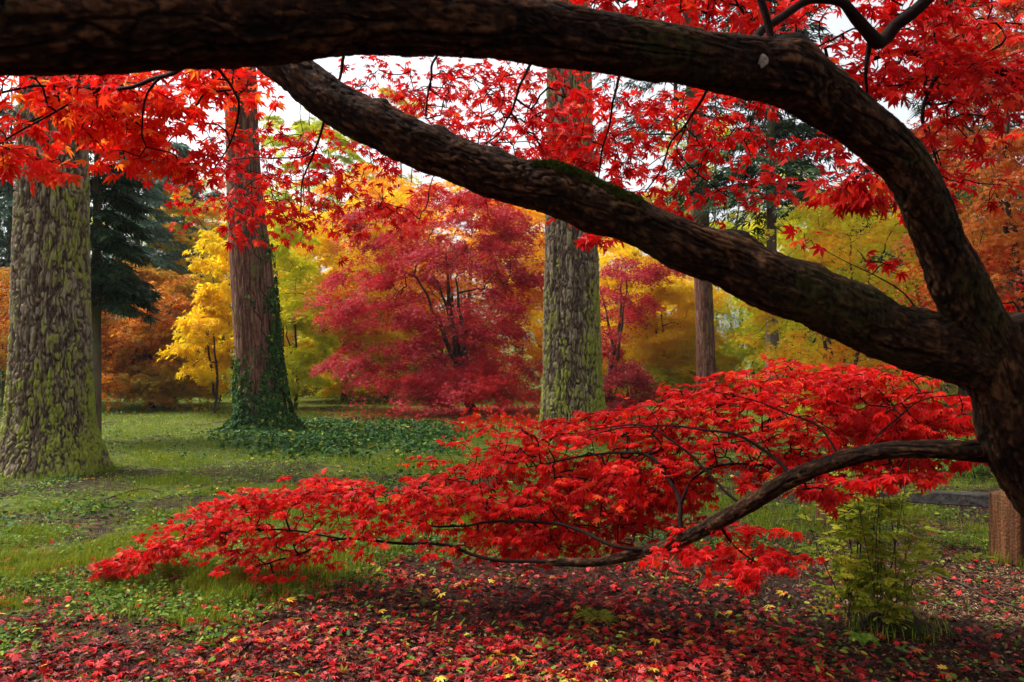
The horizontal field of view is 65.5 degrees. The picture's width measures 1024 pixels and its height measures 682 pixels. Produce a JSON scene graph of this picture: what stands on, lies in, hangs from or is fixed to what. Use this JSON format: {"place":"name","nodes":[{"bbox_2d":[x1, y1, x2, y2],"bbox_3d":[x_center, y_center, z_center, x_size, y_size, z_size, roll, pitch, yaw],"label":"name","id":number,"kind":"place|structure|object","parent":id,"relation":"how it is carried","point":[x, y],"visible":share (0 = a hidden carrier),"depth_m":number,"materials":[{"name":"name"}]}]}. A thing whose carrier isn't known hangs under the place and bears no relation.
{"place":"outdoors","nodes":[
{"label":"outdoors","id":0,"kind":"place"},
{"bbox_2d":[0,403,986,601],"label":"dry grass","id":1,"kind":"structure","parent":0,"point":[55,478],"depth_m":6.35,"materials":[{"name":"green plant"}]},
{"bbox_2d":[0,389,1007,630],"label":"grass","id":2,"kind":"structure","parent":0,"point":[41,564],"depth_m":6.16,"materials":[{"name":"green plant"}]},
{"bbox_2d":[0,341,1023,681],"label":"ground","id":3,"kind":"structure","parent":0,"point":[104,487],"depth_m":5.17,"materials":[{"name":"plant"}]},
{"bbox_2d":[0,267,9,380],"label":"beech tree","id":4,"kind":"object","parent":3,"relation":"on","point":[4,315],"visible":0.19,"depth_m":20.18,"materials":[{"name":"orange plant"}]},
{"bbox_2d":[0,91,17,404],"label":"tree","id":5,"kind":"object","parent":3,"relation":"on","point":[6,195],"visible":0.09,"depth_m":23.77,"materials":[{"name":"green plant"}]},
{"bbox_2d":[0,75,112,478],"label":"fir tree","id":6,"kind":"object","parent":3,"relation":"on","point":[49,426],"visible":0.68,"depth_m":9.66,"materials":[{"name":"brown plant"}]},
{"bbox_2d":[90,162,157,317],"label":"tree","id":7,"kind":"object","parent":3,"relation":"on","point":[104,224],"depth_m":47.32,"materials":[{"name":"green plant"}]},
{"bbox_2d":[88,74,163,436],"bbox_3d":[-7.048,-2.517,13.533,2.182,8.587,2.072,0,-1,0],"label":"yew tree","id":8,"kind":"object","parent":3,"relation":"on","point":[113,285],"visible":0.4,"depth_m":13.44,"materials":[{"name":"green plant"}]},
{"bbox_2d":[103,488,160,500],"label":"fallen twig","id":9,"kind":"object","parent":3,"relation":"on","point":[131,491],"visible":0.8,"depth_m":8.27,"materials":[{"name":"brown wood"}]},
{"bbox_2d":[90,102,200,319],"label":"spruce tree","id":10,"kind":"object","parent":3,"relation":"on","point":[156,200],"visible":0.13,"depth_m":30.84,"materials":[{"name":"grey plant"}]},
{"bbox_2d":[101,258,227,411],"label":"beech tree","id":11,"kind":"object","parent":3,"relation":"on","point":[132,366],"visible":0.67,"depth_m":20.82,"materials":[{"name":"orange plant"}]},
{"bbox_2d":[124,138,230,327],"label":"spruce tree","id":12,"kind":"object","parent":3,"relation":"on","point":[182,148],"visible":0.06,"depth_m":35.67,"materials":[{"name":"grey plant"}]},
{"bbox_2d":[159,363,221,404],"bbox_3d":[-10.127,1.220,23.970,2.556,1.561,2.238,0,-1,0],"label":"shrub","id":13,"kind":"object","parent":3,"relation":"on","point":[184,396],"visible":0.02,"depth_m":23.96,"materials":[{"name":"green plant"}]},
{"bbox_2d":[149,186,233,343],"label":"autumn tree","id":14,"kind":"object","parent":3,"relation":"on","point":[200,222],"visible":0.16,"depth_m":32.35,"materials":[{"name":"orange plant"}]},
{"bbox_2d":[156,227,234,412],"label":"yellow maple","id":15,"kind":"object","parent":3,"relation":"on","point":[203,325],"visible":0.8,"depth_m":19.56,"materials":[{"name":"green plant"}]},
{"bbox_2d":[193,174,225,275],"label":"tree","id":16,"kind":"object","parent":3,"relation":"on","point":[205,183],"visible":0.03,"depth_m":54.11,"materials":[{"name":"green plant"}]},
{"bbox_2d":[188,190,232,336],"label":"tree","id":17,"kind":"object","parent":3,"relation":"on","point":[212,193],"visible":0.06,"depth_m":44.01,"materials":[{"name":"green plant"}]},
{"bbox_2d":[203,368,234,402],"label":"shrub","id":18,"kind":"object","parent":3,"relation":"on","point":[227,380],"visible":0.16,"depth_m":24.34,"materials":[{"name":"green plant"}]},
{"bbox_2d":[185,198,323,346],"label":"autumn tree","id":19,"kind":"object","parent":3,"relation":"on","point":[303,209],"visible":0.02,"depth_m":30.14,"materials":[{"name":"yellow plant"}]},
{"bbox_2d":[224,67,287,425],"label":"redwood tree","id":20,"kind":"object","parent":3,"relation":"on","point":[248,334],"visible":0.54,"depth_m":15.09,"materials":[{"name":"red plant"}]},
{"bbox_2d":[210,138,314,433],"bbox_3d":[-4.689,-1.067,15.118,2.049,5.679,1.231,0,-1,-18],"label":"climbing ivy","id":21,"kind":"object","parent":20,"relation":"attached to","point":[275,416],"visible":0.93,"depth_m":15.03,"materials":[{"name":"green plant"}]},
{"bbox_2d":[272,188,313,342],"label":"tree","id":22,"kind":"object","parent":3,"relation":"on","point":[286,212],"depth_m":58.16,"materials":[{"name":"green plant"}]},
{"bbox_2d":[265,210,346,407],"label":"yellow maple","id":23,"kind":"object","parent":3,"relation":"on","point":[298,359],"visible":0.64,"depth_m":21.59,"materials":[{"name":"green plant"}]},
{"bbox_2d":[259,95,371,299],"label":"autumn tree","id":24,"kind":"object","parent":3,"relation":"on","point":[308,126],"visible":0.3,"depth_m":41.05,"materials":[{"name":"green plant"}]},
{"bbox_2d":[304,369,364,397],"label":"shrub","id":25,"kind":"object","parent":3,"relation":"on","point":[319,394],"visible":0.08,"depth_m":27.78,"materials":[{"name":"green plant"}]},
{"bbox_2d":[302,195,367,338],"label":"tree","id":26,"kind":"object","parent":3,"relation":"on","point":[324,214],"visible":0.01,"depth_m":50.87,"materials":[{"name":"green plant"}]},
{"bbox_2d":[267,188,438,400],"bbox_3d":[-5.686,-1.493,25.832,6.835,7.114,5.354,0,-1,0],"label":"yellow maple","id":27,"kind":"object","parent":3,"relation":"on","point":[328,259],"visible":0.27,"depth_m":25.02,"materials":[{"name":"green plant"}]},
{"bbox_2d":[196,412,512,460],"bbox_3d":[-2.829,1.653,14.510,5.728,0.250,8.204,0,-1,0],"label":"ivy ground cover","id":28,"kind":"object","parent":3,"relation":"on","point":[378,433],"visible":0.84,"depth_m":13.29,"materials":[{"name":"green plant"}]},
{"bbox_2d":[341,361,417,402],"bbox_3d":[-4.033,1.352,25.490,2.908,1.402,2.029,-1,-1,23],"label":"shrub","id":29,"kind":"object","parent":3,"relation":"on","point":[384,396],"visible":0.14,"depth_m":25.27,"materials":[{"name":"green plant"}]},
{"bbox_2d":[346,86,438,274],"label":"autumn tree","id":30,"kind":"object","parent":3,"relation":"on","point":[384,92],"visible":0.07,"depth_m":45.56,"materials":[{"name":"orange plant"}]},
{"bbox_2d":[308,161,498,372],"bbox_3d":[-4.434,-2.711,34.006,8.031,9.888,5.787,0,-1,0],"label":"autumn tree","id":31,"kind":"object","parent":3,"relation":"on","point":[374,193],"visible":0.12,"depth_m":32.91,"materials":[{"name":"orange plant"}]},
{"bbox_2d":[291,179,544,418],"bbox_3d":[-1.962,-1.099,19.666,6.694,6.076,5.064,0,-1,0],"label":"japanese maple","id":32,"kind":"object","parent":3,"relation":"on","point":[485,375],"visible":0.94,"depth_m":19.26,"materials":[{"name":"red plant"}]},
{"bbox_2d":[395,175,441,278],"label":"tree","id":33,"kind":"object","parent":3,"relation":"on","point":[416,177],"depth_m":60.24,"materials":[{"name":"orange plant"}]},
{"bbox_2d":[0,408,844,558],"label":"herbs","id":34,"kind":"object","parent":3,"relation":"on","point":[127,510],"visible":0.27,"depth_m":7.44,"materials":[{"name":"green plant"}]},
{"bbox_2d":[399,365,459,398],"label":"shrub","id":35,"kind":"object","parent":3,"relation":"on","point":[421,372],"visible":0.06,"depth_m":26.87,"materials":[{"name":"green plant"}]},
{"bbox_2d":[317,179,545,395],"bbox_3d":[-1.884,-1.929,28.936,10.732,8.133,6.392,0,-1,0],"label":"yellow maple","id":36,"kind":"object","parent":3,"relation":"on","point":[537,352],"visible":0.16,"depth_m":28.29,"materials":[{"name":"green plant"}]},
{"bbox_2d":[420,184,509,363],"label":"tree","id":37,"kind":"object","parent":3,"relation":"on","point":[465,271],"depth_m":54.02,"materials":[{"name":"red plant"}]},
{"bbox_2d":[0,282,957,396],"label":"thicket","id":38,"kind":"object","parent":3,"relation":"on","point":[952,389],"visible":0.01,"depth_m":30.00,"materials":[{"name":"red plant"}]},
{"bbox_2d":[83,397,903,495],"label":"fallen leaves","id":39,"kind":"object","parent":3,"relation":"on","point":[349,453],"visible":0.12,"depth_m":9.75,"materials":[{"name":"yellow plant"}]},
{"bbox_2d":[442,396,546,468],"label":"orange sapling","id":40,"kind":"object","parent":3,"relation":"on","point":[493,417],"visible":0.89,"depth_m":9.40,"materials":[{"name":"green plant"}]},
{"bbox_2d":[301,401,710,435],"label":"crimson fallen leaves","id":41,"kind":"object","parent":3,"relation":"on","point":[466,414],"visible":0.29,"depth_m":19.44,"materials":[{"name":"red plant"}]},
{"bbox_2d":[1,540,1012,681],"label":"fallen yellow leaves","id":42,"kind":"object","parent":3,"relation":"on","point":[941,666],"visible":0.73,"depth_m":3.79,"materials":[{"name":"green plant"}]},
{"bbox_2d":[473,260,540,375],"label":"tree","id":43,"kind":"object","parent":3,"relation":"on","point":[519,351],"visible":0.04,"depth_m":61.56,"materials":[{"name":"red plant"}]},
{"bbox_2d":[0,0,1023,596],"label":"japanese maple","id":44,"kind":"object","parent":3,"relation":"on","point":[968,336],"visible":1,"depth_m":2.79,"materials":[{"name":"red plant"}]},
{"bbox_2d":[0,429,1023,681],"bbox_3d":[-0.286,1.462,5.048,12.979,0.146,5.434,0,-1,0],"label":"fallen leaves","id":45,"kind":"object","parent":3,"relation":"on","point":[764,658],"visible":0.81,"depth_m":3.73,"materials":[{"name":"red plant"}]},
{"bbox_2d":[0,402,1023,681],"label":"weeds","id":46,"kind":"object","parent":3,"relation":"on","point":[136,592],"visible":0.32,"depth_m":4.67,"materials":[{"name":"green plant"}]},
{"bbox_2d":[496,351,531,387],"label":"shrub","id":47,"kind":"object","parent":3,"relation":"on","point":[524,370],"visible":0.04,"depth_m":31.90,"materials":[{"name":"green plant"}]},
{"bbox_2d":[451,186,608,349],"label":"autumn tree","id":48,"kind":"object","parent":3,"relation":"on","point":[534,317],"visible":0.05,"depth_m":34.29,"materials":[{"name":"orange plant"}]},
{"bbox_2d":[535,0,626,446],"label":"fir tree","id":49,"kind":"object","parent":3,"relation":"on","point":[572,380],"visible":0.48,"depth_m":12.64,"materials":[{"name":"brown plant"}]},
{"bbox_2d":[571,606,618,626],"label":"fern","id":50,"kind":"object","parent":3,"relation":"on","point":[590,614],"visible":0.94,"depth_m":4.20,"materials":[{"name":"green plant"}]},
{"bbox_2d":[602,357,663,418],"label":"weeping maple","id":51,"kind":"object","parent":3,"relation":"on","point":[616,378],"visible":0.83,"depth_m":17.55,"materials":[{"name":"red plant"}]},
{"bbox_2d":[599,254,690,397],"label":"japanese maple","id":52,"kind":"object","parent":3,"relation":"on","point":[645,275],"visible":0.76,"depth_m":23.01,"materials":[{"name":"red plant"}]},
{"bbox_2d":[620,361,695,402],"bbox_3d":[4.452,1.292,24.368,3.096,1.403,2.614,0,-1,0],"label":"shrub","id":53,"kind":"object","parent":3,"relation":"on","point":[658,375],"visible":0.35,"depth_m":24.07,"materials":[{"name":"green plant"}]},
{"bbox_2d":[601,178,732,329],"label":"autumn tree","id":54,"kind":"object","parent":3,"relation":"on","point":[649,200],"visible":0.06,"depth_m":33.09,"materials":[{"name":"yellow plant"}]},
{"bbox_2d":[598,238,753,399],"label":"yellow maple","id":55,"kind":"object","parent":3,"relation":"on","point":[668,341],"visible":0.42,"depth_m":24.59,"materials":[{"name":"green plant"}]},
{"bbox_2d":[592,0,786,407],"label":"fir tree","id":56,"kind":"object","parent":3,"relation":"on","point":[705,338],"visible":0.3,"depth_m":21.89,"materials":[{"name":"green plant"}]},
{"bbox_2d":[664,180,736,371],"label":"tree","id":57,"kind":"object","parent":3,"relation":"on","point":[685,276],"visible":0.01,"depth_m":65.85,"materials":[{"name":"green plant"}]},
{"bbox_2d":[655,95,757,318],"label":"autumn tree","id":58,"kind":"object","parent":3,"relation":"on","point":[725,222],"visible":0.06,"depth_m":44.31,"materials":[{"name":"green plant"}]},
{"bbox_2d":[717,311,753,375],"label":"shrub","id":59,"kind":"object","parent":3,"relation":"on","point":[733,319],"visible":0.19,"depth_m":34.23,"materials":[{"name":"green plant"}]},
{"bbox_2d":[712,204,780,369],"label":"tree","id":60,"kind":"object","parent":3,"relation":"on","point":[729,317],"visible":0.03,"depth_m":69.60,"materials":[{"name":"green plant"}]},
{"bbox_2d":[739,358,798,395],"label":"shrub","id":61,"kind":"object","parent":3,"relation":"on","point":[756,390],"visible":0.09,"depth_m":27.75,"materials":[{"name":"green plant"}]},
{"bbox_2d":[746,160,806,349],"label":"tree","id":62,"kind":"object","parent":3,"relation":"on","point":[761,208],"visible":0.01,"depth_m":57.27,"materials":[{"name":"green plant"}]},
{"bbox_2d":[655,0,898,409],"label":"pine tree","id":63,"kind":"object","parent":3,"relation":"on","point":[775,130],"visible":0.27,"depth_m":18.95,"materials":[{"name":"green plant"}]},
{"bbox_2d":[735,206,838,392],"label":"autumn tree","id":64,"kind":"object","parent":3,"relation":"on","point":[753,372],"visible":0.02,"depth_m":30.46,"materials":[{"name":"yellow plant"}]},
{"bbox_2d":[714,201,919,401],"bbox_3d":[9.304,-1.320,23.866,7.116,6.690,5.601,0,-1,0],"label":"yellow maple","id":65,"kind":"object","parent":3,"relation":"on","point":[727,348],"visible":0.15,"depth_m":23.53,"materials":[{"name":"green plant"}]},
{"bbox_2d":[783,362,909,428],"bbox_3d":[6.273,1.077,15.120,2.808,1.462,2.205,0,-1,20],"label":"shrub","id":66,"kind":"object","parent":3,"relation":"on","point":[801,411],"visible":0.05,"depth_m":14.95,"materials":[{"name":"green plant"}]},
{"bbox_2d":[689,439,1023,622],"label":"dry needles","id":67,"kind":"object","parent":3,"relation":"on","point":[979,606],"visible":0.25,"depth_m":4.86,"materials":[{"name":"brown plant"}]},
{"bbox_2d":[721,189,992,437],"bbox_3d":[5.466,-0.390,12.725,4.187,4.370,3.994,0,-1,0],"label":"amber maple","id":68,"kind":"object","parent":3,"relation":"on","point":[873,237],"visible":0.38,"depth_m":12.63,"materials":[{"name":"yellow plant"}]},
{"bbox_2d":[840,631,878,646],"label":"fern","id":69,"kind":"object","parent":3,"relation":"on","point":[864,639],"visible":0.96,"depth_m":3.85,"materials":[{"name":"green plant"}]},
{"bbox_2d":[851,609,928,639],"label":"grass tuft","id":70,"kind":"object","parent":3,"relation":"on","point":[917,625],"visible":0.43,"depth_m":3.96,"materials":[{"name":"green plant"}]},
{"bbox_2d":[796,434,997,632],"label":"leafy shoots","id":71,"kind":"object","parent":70,"relation":"on","point":[867,574],"visible":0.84,"depth_m":4.01,"materials":[{"name":"green plant"}]},
{"bbox_2d":[837,158,956,386],"bbox_3d":[13.079,-1.865,24.891,6.732,7.853,5.778,0,-1,0],"label":"autumn tree","id":72,"kind":"object","parent":3,"relation":"on","point":[878,250],"depth_m":24.18,"materials":[{"name":"yellow plant"}]},
{"bbox_2d":[816,480,1023,568],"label":"bench","id":73,"kind":"object","parent":3,"relation":"on","point":[1006,528],"visible":0.32,"depth_m":5.49,"materials":[{"name":"brown wood"}]},
{"bbox_2d":[844,0,1023,401],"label":"pine tree","id":74,"kind":"object","parent":3,"relation":"on","point":[960,390],"visible":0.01,"depth_m":21.94,"materials":[{"name":"plant"}]},
{"bbox_2d":[882,0,1023,311],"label":"rusty maple","id":75,"kind":"object","parent":3,"relation":"on","point":[1007,250],"visible":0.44,"depth_m":6.43,"materials":[{"name":"orange plant"}]},
{"bbox_2d":[935,611,970,615],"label":"fallen twig","id":76,"kind":"object","parent":3,"relation":"on","point":[948,612],"visible":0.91,"depth_m":4.29,"materials":[{"name":"brown wood"}]},
{"bbox_2d":[933,431,992,477],"bbox_3d":[5.418,1.356,9.499,1.404,0.705,1.387,0,-1,-22],"label":"shrub","id":77,"kind":"object","parent":3,"relation":"on","point":[977,466],"visible":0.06,"depth_m":9.34,"materials":[{"name":"green plant"}]},
{"bbox_2d":[922,568,1021,608],"bbox_3d":[2.717,1.475,4.780,0.060,0.025,0.815,0,-1,-10],"label":"fallen twig","id":78,"kind":"object","parent":3,"relation":"on","point":[976,591],"visible":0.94,"depth_m":4.68,"materials":[{"name":"brown wood"}]},
{"bbox_2d":[921,158,1023,416],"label":"autumn tree","id":79,"kind":"object","parent":3,"relation":"on","point":[965,193],"visible":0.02,"depth_m":18.98,"materials":[{"name":"orange plant"}]},
{"bbox_2d":[0,434,1023,644],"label":"rough grass","id":80,"kind":"structure","parent":0,"point":[112,466],"depth_m":5.24,"materials":[{"name":"green plant"}]},
{"bbox_2d":[0,0,1023,347],"label":"sky","id":81,"kind":"structure","parent":0,"point":[293,112],"materials":[{"name":"white"}]}
]}

